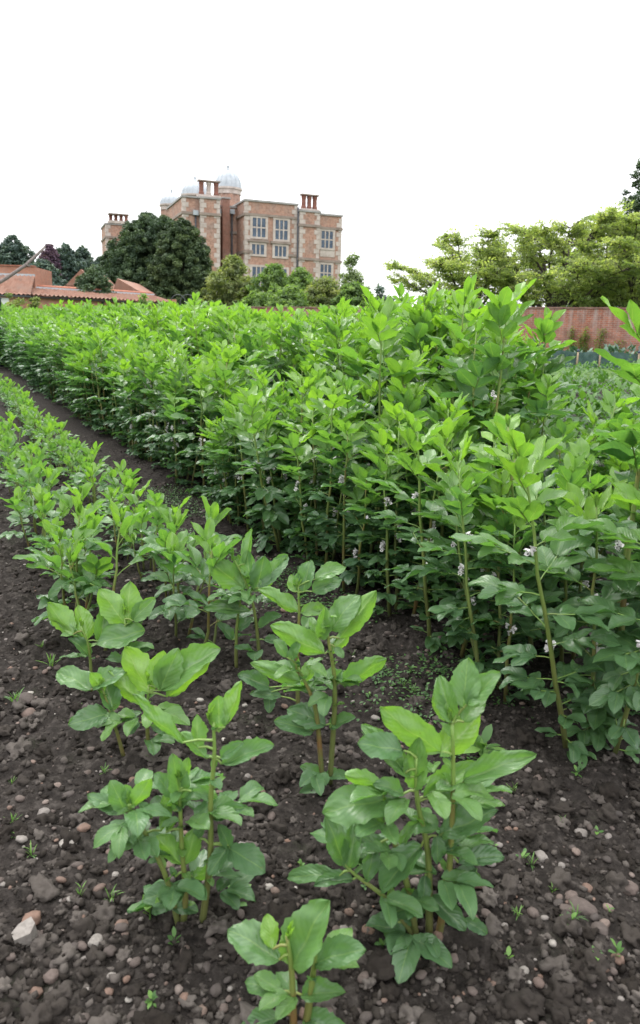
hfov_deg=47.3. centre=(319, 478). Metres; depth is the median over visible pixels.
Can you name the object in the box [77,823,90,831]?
stone
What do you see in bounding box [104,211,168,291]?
yew tree
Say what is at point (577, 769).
weed seedling
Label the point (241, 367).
bean plant
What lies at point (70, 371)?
bean plant
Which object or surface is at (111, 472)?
bean plant
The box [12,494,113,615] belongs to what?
bean plant
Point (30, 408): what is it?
bean plant
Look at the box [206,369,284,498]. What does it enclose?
bean plant
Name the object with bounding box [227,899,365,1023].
bean plant
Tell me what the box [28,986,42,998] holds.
stone
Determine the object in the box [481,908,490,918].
stone
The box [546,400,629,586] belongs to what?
bean plant
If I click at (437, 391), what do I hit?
bean plant
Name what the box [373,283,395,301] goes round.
distant tree
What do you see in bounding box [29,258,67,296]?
broadleaf tree
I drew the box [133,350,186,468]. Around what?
bean plant
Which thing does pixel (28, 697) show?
stone
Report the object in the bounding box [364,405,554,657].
bean plant
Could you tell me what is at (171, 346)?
bean plant
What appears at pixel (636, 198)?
tall conifer
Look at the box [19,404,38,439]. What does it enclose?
bean plant
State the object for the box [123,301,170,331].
bean plant
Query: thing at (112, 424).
bean plant
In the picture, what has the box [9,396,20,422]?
bean plant
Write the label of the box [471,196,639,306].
spreading tree
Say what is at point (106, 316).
bean plant
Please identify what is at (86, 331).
bean plant
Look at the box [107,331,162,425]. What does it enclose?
bean plant
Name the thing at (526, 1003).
soil clods
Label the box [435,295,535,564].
bean plant
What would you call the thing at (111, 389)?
bean plant
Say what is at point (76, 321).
bean plant
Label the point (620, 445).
bean plant
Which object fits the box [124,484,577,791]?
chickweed
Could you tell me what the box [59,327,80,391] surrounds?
bean plant
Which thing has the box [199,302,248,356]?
bean plant
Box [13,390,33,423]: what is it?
bean plant
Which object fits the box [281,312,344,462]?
bean plant
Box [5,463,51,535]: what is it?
bean plant
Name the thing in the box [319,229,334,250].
window
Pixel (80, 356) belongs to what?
bean plant
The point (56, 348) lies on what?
bean plant
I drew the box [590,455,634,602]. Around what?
bean plant
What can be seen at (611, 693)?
bean plant
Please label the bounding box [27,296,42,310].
garden shrub
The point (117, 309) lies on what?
bean plant
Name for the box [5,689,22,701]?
grass tuft
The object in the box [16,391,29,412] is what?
bean plant
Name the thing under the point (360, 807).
bean plant
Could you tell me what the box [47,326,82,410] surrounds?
bean plant
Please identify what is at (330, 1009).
stone
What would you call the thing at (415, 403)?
bean plant
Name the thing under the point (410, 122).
sky
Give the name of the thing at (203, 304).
bean plant
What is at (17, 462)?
bean plant
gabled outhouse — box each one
[65,270,114,296]
[113,278,155,301]
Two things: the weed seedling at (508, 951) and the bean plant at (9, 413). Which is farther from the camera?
the bean plant at (9, 413)
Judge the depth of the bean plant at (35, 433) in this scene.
5.50 m
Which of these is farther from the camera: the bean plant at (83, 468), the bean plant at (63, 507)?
the bean plant at (83, 468)
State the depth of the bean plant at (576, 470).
2.07 m
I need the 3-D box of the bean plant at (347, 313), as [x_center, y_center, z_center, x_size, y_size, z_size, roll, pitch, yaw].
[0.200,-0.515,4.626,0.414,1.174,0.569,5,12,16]
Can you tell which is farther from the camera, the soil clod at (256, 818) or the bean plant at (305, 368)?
the bean plant at (305, 368)
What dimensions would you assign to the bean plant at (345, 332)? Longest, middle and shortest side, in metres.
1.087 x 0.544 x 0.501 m
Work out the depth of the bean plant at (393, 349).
3.44 m
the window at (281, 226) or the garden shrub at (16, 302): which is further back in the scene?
the window at (281, 226)
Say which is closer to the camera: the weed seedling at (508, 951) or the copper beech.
the weed seedling at (508, 951)
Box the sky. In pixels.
[0,0,639,306]
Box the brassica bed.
[533,339,639,365]
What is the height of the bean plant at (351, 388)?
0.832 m
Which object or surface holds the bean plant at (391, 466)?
on the ground
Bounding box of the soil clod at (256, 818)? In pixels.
[243,813,268,822]
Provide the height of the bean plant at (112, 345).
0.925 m
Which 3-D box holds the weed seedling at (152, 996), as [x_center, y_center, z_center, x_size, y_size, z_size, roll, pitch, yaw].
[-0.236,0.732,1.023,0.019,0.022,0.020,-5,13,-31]
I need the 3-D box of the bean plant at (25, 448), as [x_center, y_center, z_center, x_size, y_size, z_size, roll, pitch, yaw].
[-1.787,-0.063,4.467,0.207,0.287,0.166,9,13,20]
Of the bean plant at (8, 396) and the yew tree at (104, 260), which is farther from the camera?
the yew tree at (104, 260)
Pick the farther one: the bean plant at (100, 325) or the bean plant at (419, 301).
the bean plant at (100, 325)
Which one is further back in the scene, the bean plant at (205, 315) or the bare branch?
the bare branch
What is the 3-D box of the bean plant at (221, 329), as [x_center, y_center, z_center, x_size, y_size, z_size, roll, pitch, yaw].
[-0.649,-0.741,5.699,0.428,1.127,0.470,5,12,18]
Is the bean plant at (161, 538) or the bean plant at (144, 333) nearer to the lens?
the bean plant at (161, 538)
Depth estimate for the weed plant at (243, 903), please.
1.20 m
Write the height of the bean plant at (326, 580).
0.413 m
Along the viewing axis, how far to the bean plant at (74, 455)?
4.23 m
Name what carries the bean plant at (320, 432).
on the ground
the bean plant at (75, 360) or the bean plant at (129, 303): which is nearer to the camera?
the bean plant at (75, 360)
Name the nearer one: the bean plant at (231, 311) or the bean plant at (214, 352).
the bean plant at (214, 352)
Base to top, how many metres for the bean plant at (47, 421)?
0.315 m
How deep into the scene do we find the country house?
83.11 m
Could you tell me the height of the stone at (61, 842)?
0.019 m
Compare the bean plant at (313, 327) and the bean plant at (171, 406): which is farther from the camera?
the bean plant at (313, 327)
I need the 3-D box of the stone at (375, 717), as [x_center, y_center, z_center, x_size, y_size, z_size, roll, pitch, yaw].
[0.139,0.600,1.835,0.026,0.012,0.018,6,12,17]
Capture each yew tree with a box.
[98,249,126,278]
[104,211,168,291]
[135,215,174,283]
[140,217,217,304]
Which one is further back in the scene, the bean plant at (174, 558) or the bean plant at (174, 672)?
the bean plant at (174, 558)
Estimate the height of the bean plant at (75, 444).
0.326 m
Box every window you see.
[248,239,268,256]
[250,215,267,239]
[250,264,266,291]
[270,241,290,258]
[273,217,289,241]
[281,267,288,276]
[318,262,333,277]
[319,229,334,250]
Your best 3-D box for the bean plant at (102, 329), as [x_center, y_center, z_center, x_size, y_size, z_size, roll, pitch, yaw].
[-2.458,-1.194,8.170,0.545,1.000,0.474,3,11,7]
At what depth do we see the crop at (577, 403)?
8.67 m
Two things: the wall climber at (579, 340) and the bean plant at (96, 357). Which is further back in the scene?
the wall climber at (579, 340)
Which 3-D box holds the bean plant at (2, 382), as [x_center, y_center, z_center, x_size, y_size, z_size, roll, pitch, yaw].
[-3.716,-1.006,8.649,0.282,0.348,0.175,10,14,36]
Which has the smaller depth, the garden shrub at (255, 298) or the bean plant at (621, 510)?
the bean plant at (621, 510)
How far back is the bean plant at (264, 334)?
4.76 m
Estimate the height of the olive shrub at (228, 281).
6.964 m
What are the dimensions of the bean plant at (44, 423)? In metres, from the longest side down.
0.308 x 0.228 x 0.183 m
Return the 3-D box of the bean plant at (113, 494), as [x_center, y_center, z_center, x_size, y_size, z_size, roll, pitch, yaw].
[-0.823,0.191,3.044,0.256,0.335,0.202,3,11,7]
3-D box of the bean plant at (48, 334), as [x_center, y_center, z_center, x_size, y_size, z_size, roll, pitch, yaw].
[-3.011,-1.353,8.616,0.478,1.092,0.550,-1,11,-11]
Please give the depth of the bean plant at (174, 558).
2.27 m
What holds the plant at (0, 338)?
on the ground
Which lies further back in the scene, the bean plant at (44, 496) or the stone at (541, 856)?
the bean plant at (44, 496)
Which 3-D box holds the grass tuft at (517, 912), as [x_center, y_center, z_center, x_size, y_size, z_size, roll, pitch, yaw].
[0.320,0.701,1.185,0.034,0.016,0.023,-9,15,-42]
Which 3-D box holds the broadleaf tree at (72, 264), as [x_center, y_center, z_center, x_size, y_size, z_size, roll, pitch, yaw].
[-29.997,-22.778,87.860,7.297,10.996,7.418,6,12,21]
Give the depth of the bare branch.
15.87 m
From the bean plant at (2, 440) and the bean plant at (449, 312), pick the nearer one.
the bean plant at (449, 312)
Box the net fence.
[547,349,639,368]
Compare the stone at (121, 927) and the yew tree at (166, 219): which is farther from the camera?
the yew tree at (166, 219)
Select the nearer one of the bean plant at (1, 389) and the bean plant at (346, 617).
the bean plant at (346, 617)
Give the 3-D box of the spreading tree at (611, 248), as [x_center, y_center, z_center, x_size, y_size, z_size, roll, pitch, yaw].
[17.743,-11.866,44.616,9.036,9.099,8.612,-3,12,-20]
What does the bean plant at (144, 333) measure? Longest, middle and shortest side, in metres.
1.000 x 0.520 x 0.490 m
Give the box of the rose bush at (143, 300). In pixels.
[135,293,152,308]
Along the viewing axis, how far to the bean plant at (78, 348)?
7.38 m
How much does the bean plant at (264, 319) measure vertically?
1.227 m
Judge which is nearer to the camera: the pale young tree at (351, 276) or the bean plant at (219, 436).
the bean plant at (219, 436)
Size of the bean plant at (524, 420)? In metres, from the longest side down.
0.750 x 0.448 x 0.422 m
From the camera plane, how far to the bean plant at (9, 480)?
4.15 m
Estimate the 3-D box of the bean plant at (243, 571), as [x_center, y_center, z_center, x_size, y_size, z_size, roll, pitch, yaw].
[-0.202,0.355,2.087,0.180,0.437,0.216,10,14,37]
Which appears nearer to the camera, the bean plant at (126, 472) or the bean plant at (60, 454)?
the bean plant at (126, 472)
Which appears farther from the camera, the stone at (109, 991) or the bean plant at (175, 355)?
the bean plant at (175, 355)
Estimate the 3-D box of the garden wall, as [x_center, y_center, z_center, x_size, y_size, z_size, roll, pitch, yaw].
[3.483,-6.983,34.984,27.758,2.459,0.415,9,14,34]
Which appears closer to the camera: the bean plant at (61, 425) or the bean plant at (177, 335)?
the bean plant at (61, 425)
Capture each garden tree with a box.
[245,262,300,300]
[291,267,313,303]
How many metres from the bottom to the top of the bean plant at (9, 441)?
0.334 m
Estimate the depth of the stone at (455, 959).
1.11 m
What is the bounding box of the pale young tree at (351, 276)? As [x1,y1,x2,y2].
[338,252,364,289]
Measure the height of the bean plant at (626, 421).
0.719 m
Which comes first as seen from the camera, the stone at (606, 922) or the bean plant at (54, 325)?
the stone at (606, 922)
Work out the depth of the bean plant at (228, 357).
3.96 m
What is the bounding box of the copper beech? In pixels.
[38,244,68,279]
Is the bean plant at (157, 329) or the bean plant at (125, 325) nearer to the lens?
the bean plant at (157, 329)
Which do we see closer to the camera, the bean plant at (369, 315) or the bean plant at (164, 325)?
the bean plant at (369, 315)
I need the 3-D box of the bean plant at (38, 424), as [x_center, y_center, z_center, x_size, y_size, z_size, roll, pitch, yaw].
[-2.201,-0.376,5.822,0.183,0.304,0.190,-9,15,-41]
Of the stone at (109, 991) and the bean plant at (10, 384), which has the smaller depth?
the stone at (109, 991)
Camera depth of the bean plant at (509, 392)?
4.06 m
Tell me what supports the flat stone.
on the ground
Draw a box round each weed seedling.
[145,990,157,1008]
[168,926,180,944]
[374,938,386,947]
[504,946,513,958]
[560,911,576,924]
[571,765,581,776]
[594,826,603,834]
[608,938,623,956]
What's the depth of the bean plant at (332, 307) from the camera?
5.28 m
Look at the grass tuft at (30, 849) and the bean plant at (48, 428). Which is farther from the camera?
the bean plant at (48, 428)
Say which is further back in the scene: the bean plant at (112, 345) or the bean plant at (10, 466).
the bean plant at (112, 345)
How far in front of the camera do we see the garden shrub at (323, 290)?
49.45 m
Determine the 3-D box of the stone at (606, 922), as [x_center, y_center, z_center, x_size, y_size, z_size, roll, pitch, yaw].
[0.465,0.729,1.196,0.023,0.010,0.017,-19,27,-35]
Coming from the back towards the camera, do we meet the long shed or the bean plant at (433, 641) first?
the long shed
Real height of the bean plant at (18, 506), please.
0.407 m
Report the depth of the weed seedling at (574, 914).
1.17 m
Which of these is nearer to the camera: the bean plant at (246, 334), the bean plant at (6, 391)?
the bean plant at (246, 334)
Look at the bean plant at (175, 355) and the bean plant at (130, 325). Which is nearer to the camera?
the bean plant at (175, 355)
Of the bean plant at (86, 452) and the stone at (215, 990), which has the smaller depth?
the stone at (215, 990)
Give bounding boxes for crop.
[0,334,9,367]
[479,355,639,519]
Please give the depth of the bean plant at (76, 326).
9.05 m
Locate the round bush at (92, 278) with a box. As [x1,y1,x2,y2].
[71,264,116,299]
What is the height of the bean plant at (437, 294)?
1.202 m
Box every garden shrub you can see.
[1,292,27,308]
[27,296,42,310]
[237,290,274,306]
[264,284,315,306]
[301,275,340,306]
[325,281,378,306]
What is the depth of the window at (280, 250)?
83.01 m
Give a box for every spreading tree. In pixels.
[383,223,556,306]
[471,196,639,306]
[538,210,639,306]
[566,211,639,307]
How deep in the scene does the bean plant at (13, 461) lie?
4.25 m
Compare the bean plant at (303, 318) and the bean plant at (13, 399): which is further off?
the bean plant at (303, 318)
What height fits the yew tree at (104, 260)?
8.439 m
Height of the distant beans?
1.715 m
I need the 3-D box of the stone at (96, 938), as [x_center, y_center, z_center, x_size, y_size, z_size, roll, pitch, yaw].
[-0.347,0.718,1.135,0.019,0.016,0.023,8,4,17]
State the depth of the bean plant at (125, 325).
8.62 m
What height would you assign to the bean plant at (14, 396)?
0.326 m
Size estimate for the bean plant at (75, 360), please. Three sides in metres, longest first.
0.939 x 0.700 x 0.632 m
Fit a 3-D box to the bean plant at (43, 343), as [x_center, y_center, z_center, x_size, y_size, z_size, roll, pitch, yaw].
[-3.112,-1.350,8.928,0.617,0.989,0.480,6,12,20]
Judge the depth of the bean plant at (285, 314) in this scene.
6.57 m
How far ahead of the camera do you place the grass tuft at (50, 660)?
2.07 m
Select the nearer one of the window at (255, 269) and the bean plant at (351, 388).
the bean plant at (351, 388)
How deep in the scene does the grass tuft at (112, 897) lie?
1.23 m
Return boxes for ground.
[0,363,639,1023]
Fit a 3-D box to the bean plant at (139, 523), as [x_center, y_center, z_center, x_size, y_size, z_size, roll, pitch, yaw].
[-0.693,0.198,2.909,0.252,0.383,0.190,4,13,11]
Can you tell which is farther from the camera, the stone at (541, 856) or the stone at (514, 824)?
the stone at (514, 824)
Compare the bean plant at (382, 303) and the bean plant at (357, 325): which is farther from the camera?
the bean plant at (357, 325)
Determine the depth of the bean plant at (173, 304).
6.88 m
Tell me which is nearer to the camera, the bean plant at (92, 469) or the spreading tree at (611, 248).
the bean plant at (92, 469)
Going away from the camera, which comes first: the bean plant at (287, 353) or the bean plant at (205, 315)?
the bean plant at (287, 353)
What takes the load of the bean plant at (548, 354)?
on the ground
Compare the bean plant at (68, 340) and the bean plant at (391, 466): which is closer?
the bean plant at (391, 466)
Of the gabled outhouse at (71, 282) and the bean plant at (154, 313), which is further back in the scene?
the gabled outhouse at (71, 282)
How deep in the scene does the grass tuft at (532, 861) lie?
1.33 m
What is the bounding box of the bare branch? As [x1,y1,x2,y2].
[0,246,45,283]
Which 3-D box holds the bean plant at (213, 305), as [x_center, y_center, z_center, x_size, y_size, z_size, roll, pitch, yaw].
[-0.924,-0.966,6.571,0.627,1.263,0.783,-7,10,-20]
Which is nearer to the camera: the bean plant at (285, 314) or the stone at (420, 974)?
the stone at (420, 974)
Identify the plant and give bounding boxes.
[0,298,3,366]
[0,379,10,403]
[0,386,9,406]
[0,411,23,450]
[0,414,17,459]
[0,421,28,469]
[0,430,10,469]
[0,434,18,473]
[0,449,34,494]
[0,451,28,492]
[0,463,77,546]
[1,386,15,409]
[2,386,20,412]
[2,448,25,487]
[2,456,51,504]
[3,381,22,407]
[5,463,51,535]
[6,392,34,425]
[7,389,18,413]
[7,442,48,490]
[9,388,25,418]
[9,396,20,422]
[11,441,48,505]
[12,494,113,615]
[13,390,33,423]
[13,445,29,486]
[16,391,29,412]
[16,435,65,521]
[17,395,38,423]
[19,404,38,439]
[20,398,33,421]
[20,398,42,433]
[23,408,45,441]
[24,412,42,443]
[25,487,75,571]
[27,483,69,555]
[28,482,112,578]
[30,412,54,446]
[31,333,59,398]
[31,417,54,452]
[31,498,169,650]
[32,507,114,608]
[34,415,59,441]
[34,418,60,452]
[35,316,73,402]
[36,328,81,404]
[40,422,70,468]
[40,503,103,593]
[41,421,72,461]
[42,317,73,406]
[46,420,79,466]
[46,428,67,464]
[46,581,155,691]
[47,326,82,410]
[49,438,73,477]
[50,321,66,395]
[54,340,91,418]
[56,321,95,416]
[56,446,86,483]
[56,642,220,756]
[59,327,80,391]
[59,437,88,483]
[60,331,84,410]
[62,334,110,424]
[62,441,86,482]
[63,335,111,420]
[65,336,120,427]
[67,315,93,331]
[67,320,98,335]
[67,448,107,488]
[68,462,119,528]
[69,453,125,516]
[71,329,133,430]
[73,327,108,383]
[73,334,139,435]
[74,441,110,503]
[75,453,109,502]
[77,327,118,388]
[78,681,277,925]
[86,342,143,441]
[92,486,151,559]
[93,341,135,413]
[97,311,123,333]
[97,474,144,550]
[99,304,128,325]
[99,328,159,447]
[100,340,136,399]
[101,459,144,540]
[102,306,120,323]
[103,299,136,334]
[104,310,130,340]
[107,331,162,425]
[108,331,153,393]
[110,340,162,453]
[112,341,168,459]
[117,490,166,581]
[120,304,149,335]
[121,479,164,569]
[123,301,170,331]
[123,306,135,330]
[123,340,195,461]
[124,306,157,334]
[125,348,177,445]
[127,894,153,919]
[128,302,167,340]
[130,325,172,410]
[133,311,166,339]
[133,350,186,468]
[138,307,189,349]
[138,347,187,452]
[138,508,232,606]
[141,496,208,597]
[145,368,215,485]
[146,332,201,448]
[148,495,241,636]
[153,307,184,331]
[154,340,212,474]
[155,340,240,478]
[157,300,206,359]
[158,307,206,362]
[160,308,210,368]
[162,517,252,643]
[166,292,209,352]
[168,339,249,494]
[189,300,220,361]
[189,306,239,363]
[191,342,268,485]
[192,300,209,310]
[194,348,249,479]
[195,386,257,525]
[197,305,238,349]
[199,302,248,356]
[199,347,276,510]
[202,305,228,346]
[203,528,288,667]
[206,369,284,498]
[209,365,303,535]
[211,302,283,379]
[213,304,262,377]
[213,310,261,367]
[224,369,345,557]
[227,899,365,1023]
[228,884,250,905]
[231,300,283,378]
[235,309,294,385]
[238,560,345,712]
[239,309,292,406]
[250,314,305,457]
[250,363,338,524]
[250,590,385,795]
[255,363,313,507]
[258,312,289,357]
[265,315,310,462]
[266,303,296,379]
[268,306,295,316]
[274,376,374,574]
[280,308,332,390]
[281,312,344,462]
[284,373,386,553]
[285,311,362,496]
[287,314,353,446]
[287,657,536,983]
[296,308,306,321]
[306,298,408,506]
[306,408,408,595]
[308,304,331,331]
[310,318,350,347]
[313,306,332,333]
[320,370,382,557]
[326,296,361,333]
[327,302,370,385]
[330,284,434,568]
[342,399,473,616]
[344,310,397,430]
[347,304,366,418]
[348,297,376,420]
[350,305,359,320]
[352,293,446,518]
[354,293,410,417]
[361,376,481,600]
[361,383,472,580]
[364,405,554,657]
[381,280,483,531]
[382,282,471,405]
[382,288,451,454]
[397,274,494,531]
[400,431,564,702]
[414,296,422,309]
[417,299,492,354]
[421,402,537,632]
[426,284,519,457]
[433,278,570,570]
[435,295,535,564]
[449,421,639,768]
[463,724,503,758]
[470,305,523,424]
[471,412,617,676]
[474,372,578,575]
[479,310,571,541]
[490,307,585,538]
[495,392,577,549]
[503,333,552,403]
[507,391,547,434]
[536,388,639,595]
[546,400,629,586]
[554,296,639,729]
[568,455,639,714]
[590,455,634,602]
[591,418,639,554]
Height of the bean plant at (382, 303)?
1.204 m
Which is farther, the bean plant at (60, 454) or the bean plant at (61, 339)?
the bean plant at (61, 339)
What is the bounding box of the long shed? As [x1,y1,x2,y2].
[24,285,176,309]
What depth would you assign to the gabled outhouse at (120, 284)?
51.37 m
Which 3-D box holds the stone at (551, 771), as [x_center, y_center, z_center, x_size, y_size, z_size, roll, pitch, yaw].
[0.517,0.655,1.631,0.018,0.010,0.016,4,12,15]
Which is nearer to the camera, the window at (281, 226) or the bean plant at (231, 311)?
the bean plant at (231, 311)
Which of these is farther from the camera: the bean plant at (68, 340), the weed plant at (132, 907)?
the bean plant at (68, 340)
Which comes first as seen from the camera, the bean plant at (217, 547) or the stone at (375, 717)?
the stone at (375, 717)
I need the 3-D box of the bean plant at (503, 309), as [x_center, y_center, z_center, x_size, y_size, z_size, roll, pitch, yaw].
[0.643,-0.167,2.794,0.490,1.162,0.424,-4,13,-26]
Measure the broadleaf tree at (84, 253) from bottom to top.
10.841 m
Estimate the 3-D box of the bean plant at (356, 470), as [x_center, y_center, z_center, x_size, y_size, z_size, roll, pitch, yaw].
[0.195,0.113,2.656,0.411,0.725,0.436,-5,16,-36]
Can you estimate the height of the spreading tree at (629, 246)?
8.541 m
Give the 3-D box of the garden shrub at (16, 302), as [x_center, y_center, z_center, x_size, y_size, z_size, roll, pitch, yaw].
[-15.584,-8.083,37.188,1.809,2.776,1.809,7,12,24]
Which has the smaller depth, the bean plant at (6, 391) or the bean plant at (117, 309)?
the bean plant at (6, 391)
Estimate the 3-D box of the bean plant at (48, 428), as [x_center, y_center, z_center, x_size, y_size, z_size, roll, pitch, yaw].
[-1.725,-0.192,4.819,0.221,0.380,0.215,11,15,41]
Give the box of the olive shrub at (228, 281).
[200,253,255,305]
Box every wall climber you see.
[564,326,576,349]
[574,333,584,351]
[579,328,590,354]
[588,328,607,350]
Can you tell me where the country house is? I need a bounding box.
[100,165,342,300]
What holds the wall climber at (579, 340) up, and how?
attached to the garden wall
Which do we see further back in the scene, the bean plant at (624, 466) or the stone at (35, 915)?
the bean plant at (624, 466)
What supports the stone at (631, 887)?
on the ground
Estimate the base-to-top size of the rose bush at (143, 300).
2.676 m
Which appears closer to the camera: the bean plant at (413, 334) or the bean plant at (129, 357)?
the bean plant at (413, 334)
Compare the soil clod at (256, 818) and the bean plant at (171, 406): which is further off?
the bean plant at (171, 406)
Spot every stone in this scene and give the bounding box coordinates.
[11,917,37,947]
[17,692,33,704]
[20,707,35,717]
[21,910,40,924]
[28,872,59,901]
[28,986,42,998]
[37,807,49,814]
[42,968,58,984]
[54,664,60,669]
[59,839,76,847]
[62,790,74,797]
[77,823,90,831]
[88,933,102,947]
[103,945,116,956]
[104,988,113,995]
[111,769,119,774]
[114,922,128,931]
[115,919,127,924]
[210,983,221,997]
[319,1006,333,1012]
[352,752,360,758]
[371,715,379,720]
[415,970,426,979]
[450,953,458,963]
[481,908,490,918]
[511,821,518,827]
[527,906,539,918]
[535,850,548,862]
[548,769,555,774]
[560,904,576,912]
[565,889,577,899]
[568,895,598,915]
[572,847,580,855]
[574,828,587,836]
[582,883,592,892]
[591,921,607,935]
[599,918,609,927]
[611,952,624,964]
[623,880,638,895]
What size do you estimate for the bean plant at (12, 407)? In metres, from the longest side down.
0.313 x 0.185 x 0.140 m
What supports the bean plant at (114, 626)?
on the ground
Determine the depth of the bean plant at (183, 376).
4.57 m
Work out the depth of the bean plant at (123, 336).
5.87 m
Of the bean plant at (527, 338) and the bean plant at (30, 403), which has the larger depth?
the bean plant at (30, 403)
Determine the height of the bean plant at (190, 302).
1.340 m
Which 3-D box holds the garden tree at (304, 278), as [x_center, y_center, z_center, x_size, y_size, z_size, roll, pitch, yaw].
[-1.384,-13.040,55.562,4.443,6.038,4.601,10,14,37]
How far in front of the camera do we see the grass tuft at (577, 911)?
1.20 m
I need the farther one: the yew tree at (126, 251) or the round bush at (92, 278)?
the yew tree at (126, 251)
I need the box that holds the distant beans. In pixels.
[0,297,243,396]
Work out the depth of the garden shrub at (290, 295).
47.79 m
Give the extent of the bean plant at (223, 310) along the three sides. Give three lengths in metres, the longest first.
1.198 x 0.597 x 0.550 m
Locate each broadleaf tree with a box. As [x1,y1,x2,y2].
[0,234,35,264]
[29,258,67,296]
[55,242,87,281]
[65,245,97,272]
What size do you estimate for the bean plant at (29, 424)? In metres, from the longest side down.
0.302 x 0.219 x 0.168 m
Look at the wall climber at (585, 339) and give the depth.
29.59 m
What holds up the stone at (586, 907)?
on the ground
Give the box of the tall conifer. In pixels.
[610,158,639,256]
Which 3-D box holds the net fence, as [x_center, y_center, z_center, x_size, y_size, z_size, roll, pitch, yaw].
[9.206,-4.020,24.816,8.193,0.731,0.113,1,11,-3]
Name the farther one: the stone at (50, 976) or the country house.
the country house
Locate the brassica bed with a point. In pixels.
(609, 348)
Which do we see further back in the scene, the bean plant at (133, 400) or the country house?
the country house
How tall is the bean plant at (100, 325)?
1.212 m
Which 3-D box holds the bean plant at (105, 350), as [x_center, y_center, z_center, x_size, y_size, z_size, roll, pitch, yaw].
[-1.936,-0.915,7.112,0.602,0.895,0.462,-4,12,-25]
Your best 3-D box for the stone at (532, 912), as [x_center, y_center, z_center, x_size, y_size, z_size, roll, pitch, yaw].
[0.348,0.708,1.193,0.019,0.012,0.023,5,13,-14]
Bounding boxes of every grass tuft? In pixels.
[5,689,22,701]
[25,840,36,857]
[40,653,60,666]
[100,762,111,773]
[105,885,122,901]
[512,905,522,919]
[526,851,536,869]
[568,900,587,920]
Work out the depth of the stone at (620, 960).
1.11 m
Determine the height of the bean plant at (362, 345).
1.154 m
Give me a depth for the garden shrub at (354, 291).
47.92 m
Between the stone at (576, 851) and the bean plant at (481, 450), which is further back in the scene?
the bean plant at (481, 450)
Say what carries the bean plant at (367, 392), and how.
on the ground
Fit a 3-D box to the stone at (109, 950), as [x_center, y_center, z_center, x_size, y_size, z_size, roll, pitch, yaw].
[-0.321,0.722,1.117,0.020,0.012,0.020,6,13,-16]
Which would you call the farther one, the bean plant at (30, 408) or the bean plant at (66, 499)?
the bean plant at (30, 408)
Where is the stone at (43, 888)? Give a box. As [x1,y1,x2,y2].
[28,872,59,901]
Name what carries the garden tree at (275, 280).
on the ground
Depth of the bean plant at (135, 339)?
6.42 m
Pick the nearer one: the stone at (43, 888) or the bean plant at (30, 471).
the stone at (43, 888)
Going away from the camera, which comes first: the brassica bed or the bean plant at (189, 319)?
the bean plant at (189, 319)
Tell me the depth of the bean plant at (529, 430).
2.79 m
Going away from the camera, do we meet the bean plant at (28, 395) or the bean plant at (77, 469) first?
the bean plant at (77, 469)
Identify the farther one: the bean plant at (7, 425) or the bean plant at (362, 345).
the bean plant at (7, 425)
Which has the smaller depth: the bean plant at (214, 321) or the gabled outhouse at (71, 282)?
the bean plant at (214, 321)
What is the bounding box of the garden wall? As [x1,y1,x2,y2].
[204,306,639,360]
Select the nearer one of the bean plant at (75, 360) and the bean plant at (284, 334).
the bean plant at (284, 334)
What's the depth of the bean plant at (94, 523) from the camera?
2.39 m
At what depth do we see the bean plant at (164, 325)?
7.58 m
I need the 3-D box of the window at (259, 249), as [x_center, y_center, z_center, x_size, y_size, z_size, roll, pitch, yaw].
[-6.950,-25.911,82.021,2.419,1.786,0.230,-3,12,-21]
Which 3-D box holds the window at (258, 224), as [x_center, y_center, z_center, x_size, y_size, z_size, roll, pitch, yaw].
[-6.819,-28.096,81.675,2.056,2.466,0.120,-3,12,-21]
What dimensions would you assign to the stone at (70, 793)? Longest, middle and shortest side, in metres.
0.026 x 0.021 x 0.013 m
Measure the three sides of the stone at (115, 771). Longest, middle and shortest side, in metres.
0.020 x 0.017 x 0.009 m
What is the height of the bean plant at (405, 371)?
1.168 m
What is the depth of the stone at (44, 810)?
1.45 m
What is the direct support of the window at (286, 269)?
in the country house
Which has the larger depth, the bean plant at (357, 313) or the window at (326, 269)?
the window at (326, 269)
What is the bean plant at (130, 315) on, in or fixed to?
on the ground
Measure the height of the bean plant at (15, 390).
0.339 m
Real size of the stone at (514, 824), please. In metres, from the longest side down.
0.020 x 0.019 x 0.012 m
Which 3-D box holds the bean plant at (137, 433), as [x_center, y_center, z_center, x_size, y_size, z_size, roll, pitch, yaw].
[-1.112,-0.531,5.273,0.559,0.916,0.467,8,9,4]
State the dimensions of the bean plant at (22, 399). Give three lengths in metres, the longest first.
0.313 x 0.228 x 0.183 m
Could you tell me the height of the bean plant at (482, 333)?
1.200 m
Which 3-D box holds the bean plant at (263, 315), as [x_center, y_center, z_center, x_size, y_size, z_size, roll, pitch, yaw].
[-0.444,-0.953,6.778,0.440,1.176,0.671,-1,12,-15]
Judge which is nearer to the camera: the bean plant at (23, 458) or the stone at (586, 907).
the stone at (586, 907)
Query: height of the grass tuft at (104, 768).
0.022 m
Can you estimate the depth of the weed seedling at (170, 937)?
1.12 m
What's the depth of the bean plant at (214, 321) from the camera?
6.04 m
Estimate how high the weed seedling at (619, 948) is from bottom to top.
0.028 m
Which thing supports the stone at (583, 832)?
on the ground
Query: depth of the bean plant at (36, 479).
3.45 m
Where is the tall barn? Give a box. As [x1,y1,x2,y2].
[0,264,52,308]
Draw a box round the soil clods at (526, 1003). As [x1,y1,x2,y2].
[0,433,639,1023]

